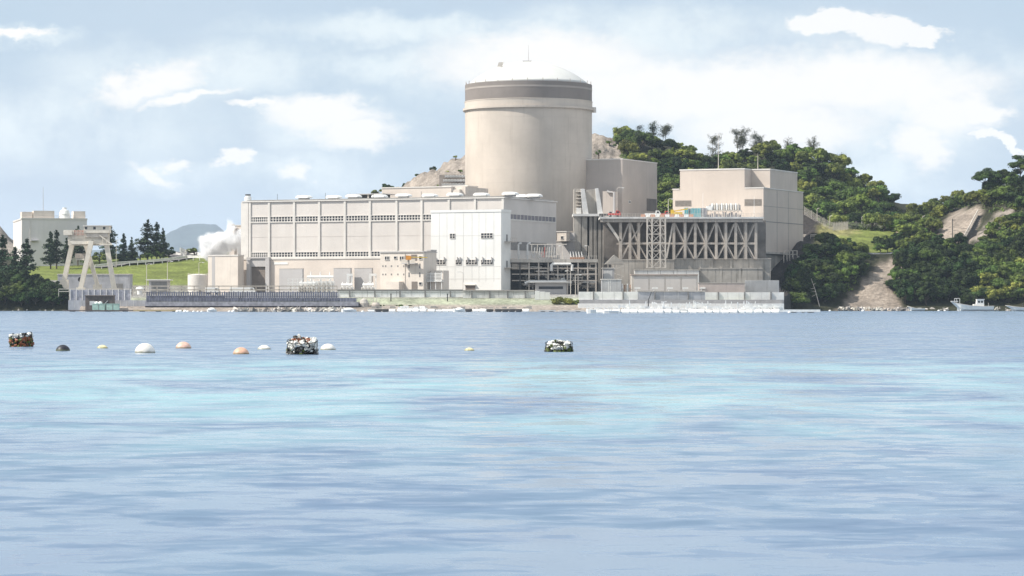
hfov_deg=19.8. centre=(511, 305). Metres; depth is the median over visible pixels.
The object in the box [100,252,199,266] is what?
road
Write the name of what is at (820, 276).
broadleaf tree
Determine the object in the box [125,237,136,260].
conifer
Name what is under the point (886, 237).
broadleaf tree
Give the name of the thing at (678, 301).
quay wall
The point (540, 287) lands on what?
window
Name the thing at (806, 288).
broadleaf tree
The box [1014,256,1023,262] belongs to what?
broadleaf tree
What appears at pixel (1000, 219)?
broadleaf tree
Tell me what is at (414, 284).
door
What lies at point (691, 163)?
broadleaf tree
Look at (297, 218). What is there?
window
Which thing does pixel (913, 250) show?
broadleaf tree
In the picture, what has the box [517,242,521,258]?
vent pipe
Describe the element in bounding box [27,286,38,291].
broadleaf tree
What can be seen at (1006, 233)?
broadleaf tree
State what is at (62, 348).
buoy
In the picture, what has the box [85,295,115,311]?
hut
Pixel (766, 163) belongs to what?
broadleaf tree
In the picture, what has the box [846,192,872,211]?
broadleaf tree
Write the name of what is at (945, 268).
broadleaf tree
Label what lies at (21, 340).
basket float
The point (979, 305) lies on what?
fishing boat
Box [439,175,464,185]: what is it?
slope lattice
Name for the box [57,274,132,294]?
warehouse
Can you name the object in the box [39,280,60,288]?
broadleaf tree
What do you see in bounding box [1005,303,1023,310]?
fishing boat
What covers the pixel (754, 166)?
broadleaf tree
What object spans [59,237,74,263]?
conifer
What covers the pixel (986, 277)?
broadleaf tree
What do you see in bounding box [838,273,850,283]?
broadleaf tree
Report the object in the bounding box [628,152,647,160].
broadleaf tree
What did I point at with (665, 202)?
broadleaf tree
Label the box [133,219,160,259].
conifer
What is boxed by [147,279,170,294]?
shed
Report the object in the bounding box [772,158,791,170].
broadleaf tree
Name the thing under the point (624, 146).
broadleaf tree
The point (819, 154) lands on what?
broadleaf tree
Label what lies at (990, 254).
broadleaf tree
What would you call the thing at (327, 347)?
buoy
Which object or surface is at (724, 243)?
raised deck
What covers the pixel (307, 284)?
transformer
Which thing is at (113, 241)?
conifer
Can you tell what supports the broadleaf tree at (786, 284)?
on the ground
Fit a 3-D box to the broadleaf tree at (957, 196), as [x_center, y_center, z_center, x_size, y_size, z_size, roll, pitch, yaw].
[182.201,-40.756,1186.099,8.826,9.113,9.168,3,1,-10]
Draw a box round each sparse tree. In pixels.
[648,120,658,135]
[657,124,673,138]
[707,133,723,156]
[729,127,751,151]
[748,130,763,147]
[783,137,792,148]
[807,135,820,158]
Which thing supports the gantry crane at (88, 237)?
on the ground
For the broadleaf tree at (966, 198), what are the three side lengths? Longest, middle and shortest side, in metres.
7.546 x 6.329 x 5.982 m
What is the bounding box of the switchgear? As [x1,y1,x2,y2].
[530,244,566,258]
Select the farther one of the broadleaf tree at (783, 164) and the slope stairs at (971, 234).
the broadleaf tree at (783, 164)
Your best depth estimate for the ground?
976.31 m
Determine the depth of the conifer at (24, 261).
971.54 m
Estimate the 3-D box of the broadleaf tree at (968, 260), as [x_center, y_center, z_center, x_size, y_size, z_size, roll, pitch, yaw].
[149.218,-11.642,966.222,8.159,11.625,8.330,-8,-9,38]
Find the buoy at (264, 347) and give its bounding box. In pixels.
[258,345,270,348]
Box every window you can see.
[116,284,122,289]
[251,216,267,222]
[251,252,267,256]
[270,216,292,222]
[270,252,292,257]
[295,216,317,221]
[295,252,317,257]
[320,215,343,221]
[320,251,343,256]
[346,215,368,221]
[346,251,368,256]
[371,215,394,220]
[371,251,391,256]
[397,214,419,220]
[423,214,430,220]
[436,260,445,264]
[449,233,454,238]
[455,260,461,264]
[465,260,476,264]
[481,233,492,237]
[481,260,492,264]
[511,214,555,222]
[539,286,562,288]
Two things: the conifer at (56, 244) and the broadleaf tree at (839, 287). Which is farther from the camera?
the conifer at (56, 244)
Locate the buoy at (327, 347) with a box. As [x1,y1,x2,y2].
[320,344,335,349]
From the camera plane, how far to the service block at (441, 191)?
964.39 m
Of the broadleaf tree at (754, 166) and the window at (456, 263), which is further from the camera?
the broadleaf tree at (754, 166)
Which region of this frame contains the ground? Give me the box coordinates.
[0,133,1023,311]
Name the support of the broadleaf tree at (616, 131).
on the ground
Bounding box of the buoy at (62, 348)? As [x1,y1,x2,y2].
[56,345,69,350]
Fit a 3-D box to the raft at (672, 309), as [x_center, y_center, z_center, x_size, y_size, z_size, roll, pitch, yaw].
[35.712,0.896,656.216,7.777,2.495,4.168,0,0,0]
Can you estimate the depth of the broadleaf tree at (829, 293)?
939.26 m
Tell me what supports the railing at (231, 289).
on the ground
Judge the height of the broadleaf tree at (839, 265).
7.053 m
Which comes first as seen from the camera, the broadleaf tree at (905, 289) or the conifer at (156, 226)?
the broadleaf tree at (905, 289)
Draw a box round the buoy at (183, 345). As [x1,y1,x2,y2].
[176,342,190,347]
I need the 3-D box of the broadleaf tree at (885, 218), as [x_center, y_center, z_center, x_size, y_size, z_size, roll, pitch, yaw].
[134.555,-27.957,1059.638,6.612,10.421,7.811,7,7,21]
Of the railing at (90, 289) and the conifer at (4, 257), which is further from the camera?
the conifer at (4, 257)
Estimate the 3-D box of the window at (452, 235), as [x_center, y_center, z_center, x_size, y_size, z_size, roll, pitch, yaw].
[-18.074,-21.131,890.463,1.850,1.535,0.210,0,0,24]
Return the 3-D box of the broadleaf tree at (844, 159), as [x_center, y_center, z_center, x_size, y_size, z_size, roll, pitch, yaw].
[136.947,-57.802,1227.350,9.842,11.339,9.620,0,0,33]
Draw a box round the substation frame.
[287,279,331,291]
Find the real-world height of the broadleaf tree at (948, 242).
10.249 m
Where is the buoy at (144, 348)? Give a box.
[135,343,154,352]
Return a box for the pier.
[145,291,360,306]
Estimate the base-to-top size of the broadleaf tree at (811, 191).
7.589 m
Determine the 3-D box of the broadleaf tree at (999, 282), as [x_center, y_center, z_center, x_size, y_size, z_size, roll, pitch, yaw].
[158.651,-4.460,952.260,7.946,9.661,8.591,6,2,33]
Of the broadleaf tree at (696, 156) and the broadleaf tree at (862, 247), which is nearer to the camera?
the broadleaf tree at (862, 247)
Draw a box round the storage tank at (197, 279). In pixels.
[188,273,207,294]
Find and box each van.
[205,287,219,293]
[238,287,254,291]
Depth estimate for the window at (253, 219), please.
934.53 m
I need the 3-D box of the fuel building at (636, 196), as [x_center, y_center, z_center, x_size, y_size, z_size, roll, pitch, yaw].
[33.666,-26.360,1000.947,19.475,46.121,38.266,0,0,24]
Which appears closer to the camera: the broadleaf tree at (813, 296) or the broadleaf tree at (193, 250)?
the broadleaf tree at (813, 296)
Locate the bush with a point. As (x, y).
(559, 300)
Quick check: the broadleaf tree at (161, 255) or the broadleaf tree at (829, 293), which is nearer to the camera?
the broadleaf tree at (829, 293)
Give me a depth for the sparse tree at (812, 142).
1228.62 m
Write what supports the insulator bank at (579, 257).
on the pipe rack at (524, 273)
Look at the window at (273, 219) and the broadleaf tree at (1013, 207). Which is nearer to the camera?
the window at (273, 219)
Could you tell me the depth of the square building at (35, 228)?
1153.22 m
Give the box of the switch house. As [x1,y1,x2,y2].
[602,268,614,278]
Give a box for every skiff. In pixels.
[207,308,216,311]
[341,308,355,311]
[453,308,464,311]
[603,310,618,312]
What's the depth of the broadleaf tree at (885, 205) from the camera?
1122.88 m
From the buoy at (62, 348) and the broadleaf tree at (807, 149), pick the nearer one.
the buoy at (62, 348)
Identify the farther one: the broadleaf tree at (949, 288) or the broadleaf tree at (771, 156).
the broadleaf tree at (771, 156)
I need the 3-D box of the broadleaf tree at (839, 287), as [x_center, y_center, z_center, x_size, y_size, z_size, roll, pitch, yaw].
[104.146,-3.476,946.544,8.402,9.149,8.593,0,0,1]
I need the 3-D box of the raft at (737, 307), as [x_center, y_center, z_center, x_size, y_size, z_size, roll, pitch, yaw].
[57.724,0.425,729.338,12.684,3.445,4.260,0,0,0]
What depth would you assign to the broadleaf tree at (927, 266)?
958.15 m
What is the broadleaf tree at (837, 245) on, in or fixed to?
on the ground
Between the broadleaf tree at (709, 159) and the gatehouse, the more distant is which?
the broadleaf tree at (709, 159)
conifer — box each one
[0,234,15,271]
[8,238,41,279]
[9,247,20,271]
[40,231,58,268]
[53,230,64,268]
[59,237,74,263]
[73,225,85,265]
[98,225,122,257]
[117,233,129,262]
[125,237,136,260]
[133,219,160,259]
[151,222,164,258]
[156,228,169,257]
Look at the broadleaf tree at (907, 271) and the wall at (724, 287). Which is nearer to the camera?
the wall at (724, 287)
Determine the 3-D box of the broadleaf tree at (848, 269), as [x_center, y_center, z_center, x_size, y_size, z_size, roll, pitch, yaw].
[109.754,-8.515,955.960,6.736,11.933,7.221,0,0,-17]
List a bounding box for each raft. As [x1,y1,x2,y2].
[368,306,395,311]
[397,306,426,311]
[428,306,464,311]
[465,307,492,311]
[495,306,531,311]
[586,304,624,312]
[621,304,654,312]
[629,300,671,312]
[655,304,688,312]
[676,300,719,311]
[689,304,721,312]
[720,300,768,311]
[721,305,755,312]
[754,304,782,312]
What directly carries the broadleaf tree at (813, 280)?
on the ground
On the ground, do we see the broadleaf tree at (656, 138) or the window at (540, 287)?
the broadleaf tree at (656, 138)
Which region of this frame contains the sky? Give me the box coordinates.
[0,0,1023,249]
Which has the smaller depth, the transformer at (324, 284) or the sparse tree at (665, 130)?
the transformer at (324, 284)
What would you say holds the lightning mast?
on the auxiliary building at (773, 198)
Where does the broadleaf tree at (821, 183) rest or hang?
on the ground
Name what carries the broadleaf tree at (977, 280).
on the ground
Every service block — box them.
[381,186,487,197]
[456,185,477,187]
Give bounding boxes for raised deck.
[598,213,763,258]
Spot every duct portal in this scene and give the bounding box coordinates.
[347,274,352,286]
[369,274,376,288]
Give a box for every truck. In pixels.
[599,211,612,216]
[608,210,620,216]
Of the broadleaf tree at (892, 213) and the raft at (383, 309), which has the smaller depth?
the raft at (383, 309)
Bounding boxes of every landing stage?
[63,310,132,311]
[133,310,183,311]
[559,310,584,311]
[780,310,819,312]
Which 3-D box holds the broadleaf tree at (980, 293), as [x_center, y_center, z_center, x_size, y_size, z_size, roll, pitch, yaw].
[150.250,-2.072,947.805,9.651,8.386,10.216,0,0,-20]
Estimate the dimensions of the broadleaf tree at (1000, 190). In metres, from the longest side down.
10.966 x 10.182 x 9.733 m
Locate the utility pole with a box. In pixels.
[952,219,975,236]
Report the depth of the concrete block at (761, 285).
871.88 m
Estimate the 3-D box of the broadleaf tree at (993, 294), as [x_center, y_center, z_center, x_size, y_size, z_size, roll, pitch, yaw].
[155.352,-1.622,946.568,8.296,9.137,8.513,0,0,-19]
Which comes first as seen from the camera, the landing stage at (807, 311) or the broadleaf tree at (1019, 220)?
the landing stage at (807, 311)
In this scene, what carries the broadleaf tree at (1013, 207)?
on the ground
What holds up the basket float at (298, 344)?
on the water
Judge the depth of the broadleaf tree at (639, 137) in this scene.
1185.48 m
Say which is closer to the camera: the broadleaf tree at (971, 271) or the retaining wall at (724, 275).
the retaining wall at (724, 275)
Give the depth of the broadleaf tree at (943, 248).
974.30 m
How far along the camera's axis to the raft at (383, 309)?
791.93 m
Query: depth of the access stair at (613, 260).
917.00 m
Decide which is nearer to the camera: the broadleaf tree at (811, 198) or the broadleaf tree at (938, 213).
the broadleaf tree at (938, 213)
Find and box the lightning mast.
[718,133,718,168]
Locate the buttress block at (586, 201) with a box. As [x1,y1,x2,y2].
[573,188,602,213]
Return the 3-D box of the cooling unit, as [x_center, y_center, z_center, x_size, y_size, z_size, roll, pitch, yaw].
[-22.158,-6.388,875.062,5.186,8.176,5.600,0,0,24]
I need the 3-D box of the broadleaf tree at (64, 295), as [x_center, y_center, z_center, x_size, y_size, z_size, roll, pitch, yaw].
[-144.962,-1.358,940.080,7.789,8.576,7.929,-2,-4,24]
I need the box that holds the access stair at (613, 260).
[604,255,629,291]
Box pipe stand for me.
[621,284,631,291]
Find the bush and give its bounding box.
[551,296,573,304]
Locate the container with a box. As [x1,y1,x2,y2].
[691,208,700,216]
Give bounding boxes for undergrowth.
[619,151,1023,293]
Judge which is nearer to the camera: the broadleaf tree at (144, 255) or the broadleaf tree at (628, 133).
the broadleaf tree at (144, 255)
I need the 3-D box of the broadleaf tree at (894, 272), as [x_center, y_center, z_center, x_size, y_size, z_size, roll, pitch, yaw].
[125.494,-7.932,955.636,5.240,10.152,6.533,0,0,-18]
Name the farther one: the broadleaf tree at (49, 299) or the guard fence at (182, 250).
the guard fence at (182, 250)
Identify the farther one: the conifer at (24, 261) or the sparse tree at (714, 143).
the sparse tree at (714, 143)
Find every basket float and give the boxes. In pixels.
[8,331,33,346]
[286,334,318,354]
[544,339,572,351]
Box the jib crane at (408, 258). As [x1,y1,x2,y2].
[406,255,426,264]
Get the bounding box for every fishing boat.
[907,306,924,310]
[951,298,993,310]
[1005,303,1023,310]
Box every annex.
[556,231,572,240]
[556,233,574,258]
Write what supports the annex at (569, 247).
on the ground
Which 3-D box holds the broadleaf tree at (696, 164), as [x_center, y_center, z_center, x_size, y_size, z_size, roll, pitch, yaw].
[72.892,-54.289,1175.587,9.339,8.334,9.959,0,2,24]
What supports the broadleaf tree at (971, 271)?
on the ground
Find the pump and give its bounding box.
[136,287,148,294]
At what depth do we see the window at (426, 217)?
910.44 m
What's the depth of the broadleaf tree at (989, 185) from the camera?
1059.85 m
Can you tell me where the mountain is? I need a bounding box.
[91,224,228,258]
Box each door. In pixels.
[252,267,264,291]
[412,282,416,288]
[465,285,474,289]
[647,198,656,210]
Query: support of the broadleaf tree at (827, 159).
on the ground
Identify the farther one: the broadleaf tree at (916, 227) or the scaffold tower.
the broadleaf tree at (916, 227)
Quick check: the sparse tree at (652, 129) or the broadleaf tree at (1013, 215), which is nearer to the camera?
the broadleaf tree at (1013, 215)
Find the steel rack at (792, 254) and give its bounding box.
[783,250,798,260]
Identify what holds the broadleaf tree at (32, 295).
on the ground
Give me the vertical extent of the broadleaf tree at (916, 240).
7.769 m
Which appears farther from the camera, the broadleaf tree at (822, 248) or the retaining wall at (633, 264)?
the broadleaf tree at (822, 248)
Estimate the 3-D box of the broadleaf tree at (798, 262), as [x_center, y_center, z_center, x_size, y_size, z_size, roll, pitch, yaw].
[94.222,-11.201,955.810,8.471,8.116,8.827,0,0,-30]
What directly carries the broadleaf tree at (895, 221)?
on the ground
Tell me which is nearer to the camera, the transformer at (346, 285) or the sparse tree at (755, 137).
the transformer at (346, 285)
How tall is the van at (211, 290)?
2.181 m
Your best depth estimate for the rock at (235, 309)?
797.79 m
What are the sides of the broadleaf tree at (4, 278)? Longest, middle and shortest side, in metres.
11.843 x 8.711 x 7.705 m
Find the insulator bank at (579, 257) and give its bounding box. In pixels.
[570,252,583,258]
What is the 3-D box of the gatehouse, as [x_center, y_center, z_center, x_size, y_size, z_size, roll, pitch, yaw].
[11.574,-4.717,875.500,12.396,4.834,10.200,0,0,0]
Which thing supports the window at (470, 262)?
in the white building at (474, 246)
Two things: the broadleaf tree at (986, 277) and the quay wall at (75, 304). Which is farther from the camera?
the broadleaf tree at (986, 277)
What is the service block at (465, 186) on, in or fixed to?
on the service block at (441, 191)
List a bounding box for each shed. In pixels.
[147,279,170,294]
[600,279,621,291]
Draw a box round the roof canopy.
[358,193,394,197]
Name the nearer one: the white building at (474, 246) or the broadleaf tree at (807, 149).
the white building at (474, 246)
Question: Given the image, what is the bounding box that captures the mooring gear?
[359,295,379,306]
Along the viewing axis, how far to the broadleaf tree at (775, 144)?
1217.79 m
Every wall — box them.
[68,300,146,309]
[279,268,303,291]
[334,268,351,291]
[337,289,462,296]
[354,268,372,288]
[463,290,533,297]
[578,303,783,309]
[579,291,637,299]
[579,300,783,302]
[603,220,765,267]
[612,259,673,291]
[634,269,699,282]
[638,291,704,299]
[674,258,770,279]
[698,268,762,282]
[698,283,744,291]
[705,292,783,299]
[766,254,784,269]
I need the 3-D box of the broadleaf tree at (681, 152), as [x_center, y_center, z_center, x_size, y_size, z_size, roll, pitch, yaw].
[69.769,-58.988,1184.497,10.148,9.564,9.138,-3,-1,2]
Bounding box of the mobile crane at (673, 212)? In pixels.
[671,208,687,215]
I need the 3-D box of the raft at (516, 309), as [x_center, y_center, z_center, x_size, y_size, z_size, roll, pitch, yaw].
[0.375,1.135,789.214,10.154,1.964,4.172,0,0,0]
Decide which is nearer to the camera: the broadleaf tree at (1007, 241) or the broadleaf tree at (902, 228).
the broadleaf tree at (1007, 241)
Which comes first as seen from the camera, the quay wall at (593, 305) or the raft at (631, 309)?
the raft at (631, 309)
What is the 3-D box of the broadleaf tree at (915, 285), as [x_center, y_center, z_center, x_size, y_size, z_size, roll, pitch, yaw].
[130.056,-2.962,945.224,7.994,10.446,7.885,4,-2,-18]
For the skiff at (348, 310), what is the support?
on the water
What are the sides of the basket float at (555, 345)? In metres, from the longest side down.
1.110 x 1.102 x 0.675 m
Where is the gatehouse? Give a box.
[530,282,571,293]
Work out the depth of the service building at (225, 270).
932.12 m
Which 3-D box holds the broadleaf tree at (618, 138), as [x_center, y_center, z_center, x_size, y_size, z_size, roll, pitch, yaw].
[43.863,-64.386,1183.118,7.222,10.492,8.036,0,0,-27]
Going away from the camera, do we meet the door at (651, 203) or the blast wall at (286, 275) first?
the blast wall at (286, 275)
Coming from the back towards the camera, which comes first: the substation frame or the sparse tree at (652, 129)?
the sparse tree at (652, 129)
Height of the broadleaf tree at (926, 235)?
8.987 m
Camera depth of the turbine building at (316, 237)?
923.22 m
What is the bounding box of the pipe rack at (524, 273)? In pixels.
[510,256,597,293]
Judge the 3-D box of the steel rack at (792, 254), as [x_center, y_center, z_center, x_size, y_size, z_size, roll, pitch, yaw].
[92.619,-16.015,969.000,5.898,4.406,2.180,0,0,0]
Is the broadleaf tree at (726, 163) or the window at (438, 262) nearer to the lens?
the window at (438, 262)
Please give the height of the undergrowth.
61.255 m
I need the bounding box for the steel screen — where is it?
[70,289,130,299]
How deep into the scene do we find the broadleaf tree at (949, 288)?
944.31 m
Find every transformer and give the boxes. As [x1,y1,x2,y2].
[298,280,316,291]
[306,272,334,291]
[340,282,353,288]
[361,282,374,288]
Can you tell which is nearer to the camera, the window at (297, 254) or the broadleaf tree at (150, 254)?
the window at (297, 254)
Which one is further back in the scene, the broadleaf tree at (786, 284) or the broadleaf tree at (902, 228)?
the broadleaf tree at (902, 228)
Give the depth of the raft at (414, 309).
789.73 m
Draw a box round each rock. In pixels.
[232,307,242,311]
[315,307,322,311]
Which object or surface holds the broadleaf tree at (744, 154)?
on the ground
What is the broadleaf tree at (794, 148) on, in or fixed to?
on the ground
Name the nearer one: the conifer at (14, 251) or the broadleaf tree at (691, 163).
the conifer at (14, 251)
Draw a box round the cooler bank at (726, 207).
[706,203,741,216]
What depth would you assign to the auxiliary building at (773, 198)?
961.69 m
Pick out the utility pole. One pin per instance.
(957, 227)
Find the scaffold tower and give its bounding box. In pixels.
[646,217,665,267]
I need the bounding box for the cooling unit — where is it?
[426,270,448,288]
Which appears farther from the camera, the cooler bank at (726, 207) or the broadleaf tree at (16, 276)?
the broadleaf tree at (16, 276)
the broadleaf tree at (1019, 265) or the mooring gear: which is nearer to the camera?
the mooring gear
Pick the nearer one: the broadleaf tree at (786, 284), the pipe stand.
the pipe stand
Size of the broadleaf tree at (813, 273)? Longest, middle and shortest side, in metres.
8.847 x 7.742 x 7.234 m
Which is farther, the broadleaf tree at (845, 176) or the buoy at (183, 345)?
the broadleaf tree at (845, 176)
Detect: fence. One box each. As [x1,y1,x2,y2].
[94,255,207,268]
[180,248,209,255]
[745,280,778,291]
[804,208,888,230]
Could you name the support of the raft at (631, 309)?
on the water
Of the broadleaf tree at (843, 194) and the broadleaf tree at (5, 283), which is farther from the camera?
the broadleaf tree at (843, 194)
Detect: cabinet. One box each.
[535,291,549,299]
[701,208,706,216]
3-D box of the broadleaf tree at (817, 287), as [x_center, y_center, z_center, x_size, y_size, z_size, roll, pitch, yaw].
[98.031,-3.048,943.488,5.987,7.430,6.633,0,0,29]
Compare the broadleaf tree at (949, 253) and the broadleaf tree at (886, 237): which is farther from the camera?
the broadleaf tree at (886, 237)
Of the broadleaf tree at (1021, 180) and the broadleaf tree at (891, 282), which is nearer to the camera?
the broadleaf tree at (891, 282)
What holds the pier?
in the water
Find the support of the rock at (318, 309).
in the water
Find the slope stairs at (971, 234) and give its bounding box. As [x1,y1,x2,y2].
[963,210,983,244]
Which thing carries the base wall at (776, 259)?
on the ground
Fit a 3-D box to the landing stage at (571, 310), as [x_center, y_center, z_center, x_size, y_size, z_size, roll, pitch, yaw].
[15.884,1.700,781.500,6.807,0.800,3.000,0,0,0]
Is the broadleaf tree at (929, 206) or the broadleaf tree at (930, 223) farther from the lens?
the broadleaf tree at (929, 206)
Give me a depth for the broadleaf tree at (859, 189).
1193.72 m
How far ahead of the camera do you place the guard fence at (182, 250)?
1154.32 m
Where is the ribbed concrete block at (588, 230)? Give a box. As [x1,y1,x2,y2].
[572,214,604,291]
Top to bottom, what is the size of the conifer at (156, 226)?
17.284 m
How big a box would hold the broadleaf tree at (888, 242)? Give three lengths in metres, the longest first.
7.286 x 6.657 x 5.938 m
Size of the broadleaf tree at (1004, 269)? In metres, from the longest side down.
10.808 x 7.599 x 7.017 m
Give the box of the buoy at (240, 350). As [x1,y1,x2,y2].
[233,347,248,353]
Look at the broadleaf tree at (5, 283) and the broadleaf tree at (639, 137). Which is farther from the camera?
the broadleaf tree at (639, 137)
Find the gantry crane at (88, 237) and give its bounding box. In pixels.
[60,225,118,290]
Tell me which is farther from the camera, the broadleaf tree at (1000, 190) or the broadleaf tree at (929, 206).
the broadleaf tree at (929, 206)
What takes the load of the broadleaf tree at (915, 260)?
on the ground
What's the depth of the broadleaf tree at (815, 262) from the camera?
951.87 m
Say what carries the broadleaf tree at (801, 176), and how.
on the ground
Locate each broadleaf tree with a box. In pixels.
[0,271,8,286]
[0,277,9,285]
[0,281,26,302]
[0,291,11,302]
[9,269,30,282]
[11,291,29,305]
[20,278,35,287]
[24,288,45,304]
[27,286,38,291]
[33,277,55,286]
[35,288,55,302]
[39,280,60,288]
[42,295,64,305]
[44,284,63,295]
[48,288,68,303]
[91,252,104,263]
[101,255,115,260]
[130,252,150,259]
[142,247,159,259]
[155,252,165,258]
[165,247,175,257]
[186,248,197,254]
[612,125,630,135]
[613,133,631,145]
[617,139,639,153]
[622,129,636,137]
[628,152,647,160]
[629,130,655,149]
[644,157,659,165]
[647,148,663,158]
[650,136,660,148]
[652,138,678,149]
[656,149,674,158]
[657,163,672,174]
[657,181,676,192]
[657,192,672,201]
[658,173,679,185]
[661,199,672,207]
[670,158,694,166]
[671,142,684,151]
[671,156,689,174]
[673,148,696,157]
[685,145,697,150]
[686,153,704,159]
[687,160,703,168]
[692,161,714,168]
[698,155,720,165]
[712,154,730,165]
[719,159,737,168]
[722,151,743,163]
[737,148,753,161]
[737,162,750,167]
[746,155,758,162]
[746,163,767,168]
[750,143,772,160]
[754,159,771,168]
[762,140,781,149]
[765,151,778,162]
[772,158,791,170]
[773,148,793,161]
[781,276,806,290]
[786,143,803,161]
[787,259,810,267]
[788,291,811,304]
[789,162,801,171]
[789,284,811,293]
[792,151,813,166]
[795,166,807,173]
[796,251,818,261]
[797,173,807,180]
[797,178,816,189]
[797,188,806,195]
[800,159,827,170]
[800,166,819,181]
[801,243,819,254]
[802,147,815,157]
[802,258,822,271]
[803,193,824,205]
[803,203,811,209]
[803,292,819,302]
[804,274,820,287]
[805,189,823,194]
[806,208,823,217]
[807,271,819,276]
[808,285,823,293]
[810,186,835,198]
[810,242,834,257]
[811,148,830,163]
[811,262,836,273]
[812,199,837,218]
[814,232,838,242]
[814,273,829,285]
[816,178,832,185]
[816,286,839,301]
[820,257,839,263]
[820,272,840,284]
[822,153,837,162]
[823,269,842,275]
[823,281,846,292]
[824,162,844,178]
[825,238,847,255]
[826,179,846,190]
[827,213,848,223]
[830,154,852,167]
[832,249,859,263]
[833,262,845,269]
[834,200,857,214]
[835,186,856,193]
[835,188,855,200]
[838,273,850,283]
[839,173,851,181]
[839,238,852,246]
[842,261,859,282]
[843,238,856,247]
[845,167,858,174]
[845,177,861,186]
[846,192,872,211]
[847,212,862,223]
[851,256,868,275]
[852,242,869,252]
[854,186,868,193]
[854,251,870,259]
[857,173,872,187]
[861,212,882,230]
[865,207,884,213]
[866,184,888,201]
[866,188,881,197]
[867,180,886,186]
[867,200,878,208]
[871,236,883,242]
[872,243,890,251]
[875,214,893,230]
[876,200,894,211]
[880,238,895,251]
[881,235,892,239]
[882,217,906,228]
[883,211,900,215]
[883,278,907,288]
[884,190,901,201]
[887,266,904,279]
[890,232,905,238]
[892,224,911,234]
[892,239,908,248]
[892,246,920,258]
[892,250,914,268]
[893,280,913,303]
[897,272,920,288]
[898,211,922,222]
[898,267,920,277]
[903,237,914,241]
[903,262,920,271]
[904,241,919,249]
[905,222,923,235]
[906,203,922,213]
[911,237,922,245]
[911,257,925,263]
[911,281,924,299]
[913,206,929,217]
[914,230,931,240]
[915,281,936,304]
[916,246,940,261]
[918,217,933,229]
[918,239,941,249]
[919,261,940,274]
[921,271,945,286]
[922,202,935,213]
[924,218,943,232]
[926,255,948,265]
[928,198,942,204]
[929,211,944,218]
[930,234,945,244]
[930,286,944,302]
[931,204,948,212]
[931,269,945,278]
[936,244,946,252]
[937,261,955,278]
[938,249,955,258]
[938,281,959,300]
[939,195,951,202]
[941,238,956,248]
[941,277,956,284]
[943,199,957,211]
[944,256,966,274]
[948,197,967,208]
[948,242,973,256]
[949,232,967,244]
[949,268,975,286]
[950,190,964,195]
[950,286,966,299]
[951,267,976,279]
[952,194,971,205]
[956,253,972,264]
[958,250,982,257]
[958,293,978,304]
[962,194,975,205]
[965,261,986,270]
[965,286,989,298]
[966,275,985,288]
[968,190,981,201]
[970,255,993,266]
[970,285,992,291]
[971,168,1002,182]
[971,247,987,254]
[973,238,998,251]
[975,188,994,197]
[976,265,1002,276]
[977,235,988,240]
[979,195,993,205]
[979,272,998,285]
[981,175,1002,190]
[983,228,997,237]
[983,287,1006,302]
[984,251,996,257]
[985,222,1000,228]
[986,184,1013,200]
[987,238,1000,242]
[990,277,1010,288]
[992,244,1007,252]
[992,252,1015,264]
[993,216,1007,223]
[995,264,1011,278]
[997,169,1016,184]
[997,229,1020,238]
[997,279,1023,290]
[998,237,1013,246]
[998,289,1016,302]
[999,247,1018,256]
[999,261,1023,274]
[1000,172,1019,187]
[1000,220,1014,227]
[1005,190,1023,200]
[1008,155,1023,176]
[1008,213,1018,217]
[1009,236,1023,256]
[1009,271,1023,283]
[1011,205,1020,210]
[1011,223,1020,229]
[1012,287,1023,298]
[1013,195,1023,206]
[1013,217,1023,224]
[1014,182,1023,192]
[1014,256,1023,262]
[1014,262,1023,270]
[1017,175,1023,183]
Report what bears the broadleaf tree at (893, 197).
on the ground
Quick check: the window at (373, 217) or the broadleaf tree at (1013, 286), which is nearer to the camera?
the window at (373, 217)
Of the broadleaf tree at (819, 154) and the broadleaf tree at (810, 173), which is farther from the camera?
the broadleaf tree at (819, 154)
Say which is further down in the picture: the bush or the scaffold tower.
the bush
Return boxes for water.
[0,311,1023,575]
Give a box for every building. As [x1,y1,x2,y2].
[13,207,86,265]
[207,255,243,293]
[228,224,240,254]
[241,191,557,291]
[379,251,436,288]
[430,209,513,289]
[586,158,657,216]
[630,274,697,291]
[672,168,803,254]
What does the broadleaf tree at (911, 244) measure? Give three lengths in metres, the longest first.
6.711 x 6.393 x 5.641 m
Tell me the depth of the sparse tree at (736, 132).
1225.74 m
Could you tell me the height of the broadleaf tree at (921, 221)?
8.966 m
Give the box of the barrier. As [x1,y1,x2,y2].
[641,214,692,216]
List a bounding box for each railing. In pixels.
[58,289,133,295]
[132,286,336,295]
[340,291,527,295]
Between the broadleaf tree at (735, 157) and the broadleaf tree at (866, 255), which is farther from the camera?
the broadleaf tree at (735, 157)
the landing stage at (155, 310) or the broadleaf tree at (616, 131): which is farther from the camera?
the broadleaf tree at (616, 131)
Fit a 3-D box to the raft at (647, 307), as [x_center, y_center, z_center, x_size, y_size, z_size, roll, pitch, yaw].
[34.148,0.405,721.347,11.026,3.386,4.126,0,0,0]
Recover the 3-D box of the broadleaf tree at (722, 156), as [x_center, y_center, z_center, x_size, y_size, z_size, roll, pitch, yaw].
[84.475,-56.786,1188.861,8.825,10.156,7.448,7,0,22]
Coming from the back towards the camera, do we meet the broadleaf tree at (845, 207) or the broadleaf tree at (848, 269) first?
the broadleaf tree at (845, 207)
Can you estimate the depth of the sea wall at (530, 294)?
861.00 m

